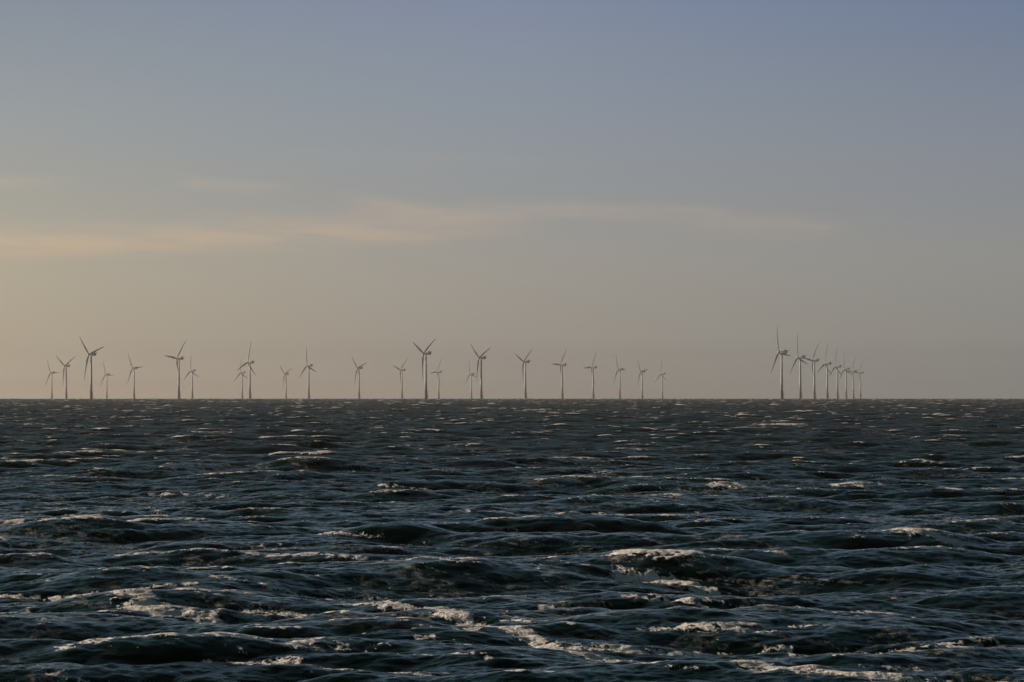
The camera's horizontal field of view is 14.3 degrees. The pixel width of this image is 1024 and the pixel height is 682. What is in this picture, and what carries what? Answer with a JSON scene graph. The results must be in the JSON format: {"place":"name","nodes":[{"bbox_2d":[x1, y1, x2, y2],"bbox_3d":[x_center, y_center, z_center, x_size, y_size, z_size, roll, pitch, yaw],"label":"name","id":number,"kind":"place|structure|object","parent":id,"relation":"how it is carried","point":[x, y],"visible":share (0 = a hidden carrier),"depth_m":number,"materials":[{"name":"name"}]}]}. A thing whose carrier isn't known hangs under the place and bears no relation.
{"place":"outdoors","nodes":[
{"label":"outdoors","id":0,"kind":"place"},
{"bbox_2d":[0,398,1023,681],"bbox_3d":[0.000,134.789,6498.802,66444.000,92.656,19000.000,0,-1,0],"label":"sea","id":1,"kind":"structure","parent":0,"point":[512,540],"depth_m":159.43,"materials":[{"name":"blue liquid"}]},
{"bbox_2d":[46,360,59,398],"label":"wind turbine","id":2,"kind":"object","parent":1,"relation":"in","point":[51,373],"visible":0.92,"depth_m":10902.33,"materials":[{"name":"paint"}]},
{"bbox_2d":[56,356,75,398],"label":"wind turbine","id":3,"kind":"object","parent":1,"relation":"in","point":[66,365],"visible":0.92,"depth_m":8692.52,"materials":[{"name":"paint"}]},
{"bbox_2d":[79,336,102,398],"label":"wind turbine","id":4,"kind":"object","parent":1,"relation":"in","point":[93,353],"visible":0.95,"depth_m":6386.40,"materials":[{"name":"paint"}]},
{"bbox_2d":[100,361,113,398],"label":"wind turbine","id":5,"kind":"object","parent":1,"relation":"in","point":[108,374],"visible":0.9,"depth_m":11583.02,"materials":[{"name":"paint"}]},
{"bbox_2d":[127,354,140,398],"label":"wind turbine","id":6,"kind":"object","parent":1,"relation":"in","point":[134,395],"visible":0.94,"depth_m":9331.18,"materials":[{"name":"paint"}]},
{"bbox_2d":[164,339,186,398],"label":"wind turbine","id":7,"kind":"object","parent":1,"relation":"in","point":[178,364],"visible":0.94,"depth_m":7071.13,"materials":[{"name":"paint"}]},
{"bbox_2d":[183,362,196,398],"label":"wind turbine","id":8,"kind":"object","parent":1,"relation":"in","point":[193,371],"visible":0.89,"depth_m":10174.61,"materials":[{"name":"paint"}]},
{"bbox_2d":[235,371,247,398],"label":"wind turbine","id":9,"kind":"object","parent":1,"relation":"in","point":[242,383],"visible":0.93,"depth_m":10902.35,"materials":[{"name":"paint"}]},
{"bbox_2d":[238,341,255,398],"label":"wind turbine","id":10,"kind":"object","parent":1,"relation":"in","point":[250,369],"visible":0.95,"depth_m":7838.63,"materials":[{"name":"paint"}]},
{"bbox_2d":[280,366,290,398],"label":"wind turbine","id":11,"kind":"object","parent":1,"relation":"in","point":[286,373],"visible":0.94,"depth_m":11441.33,"materials":[{"name":"paint"}]},
{"bbox_2d":[299,349,315,398],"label":"wind turbine","id":12,"kind":"object","parent":1,"relation":"in","point":[309,366],"visible":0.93,"depth_m":8607.61,"materials":[{"name":"paint"}]},
{"bbox_2d":[352,357,365,398],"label":"wind turbine","id":13,"kind":"object","parent":1,"relation":"in","point":[359,395],"visible":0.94,"depth_m":9331.50,"materials":[{"name":"paint"}]},
{"bbox_2d":[393,358,407,398],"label":"wind turbine","id":14,"kind":"object","parent":1,"relation":"in","point":[401,378],"visible":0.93,"depth_m":9951.41,"materials":[{"name":"paint"}]},
{"bbox_2d":[413,341,433,398],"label":"wind turbine","id":15,"kind":"object","parent":1,"relation":"in","point":[426,354],"visible":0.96,"depth_m":6246.36,"materials":[{"name":"paint"}]},
{"bbox_2d":[432,361,441,398],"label":"wind turbine","id":16,"kind":"object","parent":1,"relation":"in","point":[437,372],"visible":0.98,"depth_m":10649.80,"materials":[{"name":"paint"}]},
{"bbox_2d":[465,366,475,398],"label":"wind turbine","id":17,"kind":"object","parent":1,"relation":"in","point":[471,374],"visible":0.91,"depth_m":11440.67,"materials":[{"name":"paint"}]},
{"bbox_2d":[471,345,489,398],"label":"wind turbine","id":18,"kind":"object","parent":1,"relation":"in","point":[480,391],"visible":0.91,"depth_m":6956.95,"materials":[{"name":"paint"}]},
{"bbox_2d":[516,350,531,398],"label":"wind turbine","id":19,"kind":"object","parent":1,"relation":"in","point":[525,392],"visible":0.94,"depth_m":7700.05,"materials":[{"name":"paint"}]},
{"bbox_2d":[554,349,566,398],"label":"wind turbine","id":20,"kind":"object","parent":1,"relation":"in","point":[562,382],"visible":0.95,"depth_m":8442.97,"materials":[{"name":"paint"}]},
{"bbox_2d":[585,355,597,398],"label":"wind turbine","id":21,"kind":"object","parent":1,"relation":"in","point":[593,393],"visible":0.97,"depth_m":9140.12,"materials":[{"name":"paint"}]},
{"bbox_2d":[613,358,623,398],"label":"wind turbine","id":22,"kind":"object","parent":1,"relation":"in","point":[619,393],"visible":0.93,"depth_m":9736.16,"materials":[{"name":"paint"}]},
{"bbox_2d":[637,359,647,398],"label":"wind turbine","id":23,"kind":"object","parent":1,"relation":"in","point":[642,396],"visible":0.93,"depth_m":10527.18,"materials":[{"name":"paint"}]},
{"bbox_2d":[657,362,666,398],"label":"wind turbine","id":24,"kind":"object","parent":1,"relation":"in","point":[661,374],"visible":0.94,"depth_m":11440.87,"materials":[{"name":"paint"}]},
{"bbox_2d":[771,332,789,398],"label":"wind turbine","id":25,"kind":"object","parent":1,"relation":"in","point":[784,352],"visible":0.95,"depth_m":6068.07,"materials":[{"name":"paint"}]},
{"bbox_2d":[790,335,806,398],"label":"wind turbine","id":26,"kind":"object","parent":1,"relation":"in","point":[800,389],"visible":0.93,"depth_m":6845.91,"materials":[{"name":"paint"}]},
{"bbox_2d":[804,342,819,398],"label":"wind turbine","id":27,"kind":"object","parent":1,"relation":"in","point":[814,391],"visible":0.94,"depth_m":7436.07,"materials":[{"name":"paint"}]},
{"bbox_2d":[818,344,832,398],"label":"wind turbine","id":28,"kind":"object","parent":1,"relation":"in","point":[826,365],"visible":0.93,"depth_m":8130.20,"materials":[{"name":"paint"}]},
{"bbox_2d":[829,351,841,398],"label":"wind turbine","id":29,"kind":"object","parent":1,"relation":"in","point":[839,366],"visible":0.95,"depth_m":8866.52,"materials":[{"name":"paint"}]},
{"bbox_2d":[839,367,850,398],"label":"wind turbine","id":30,"kind":"object","parent":1,"relation":"in","point":[846,395],"visible":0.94,"depth_m":9632.26,"materials":[{"name":"paint"}]},
{"bbox_2d":[845,361,856,398],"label":"wind turbine","id":31,"kind":"object","parent":1,"relation":"in","point":[853,371],"visible":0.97,"depth_m":10289.42,"materials":[{"name":"paint"}]},
{"bbox_2d":[854,361,864,398],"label":"wind turbine","id":32,"kind":"object","parent":1,"relation":"in","point":[860,380],"visible":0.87,"depth_m":10902.15,"materials":[{"name":"paint"}]},
{"bbox_2d":[0,0,1023,398],"label":"sky","id":33,"kind":"structure","parent":0,"point":[682,185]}
]}

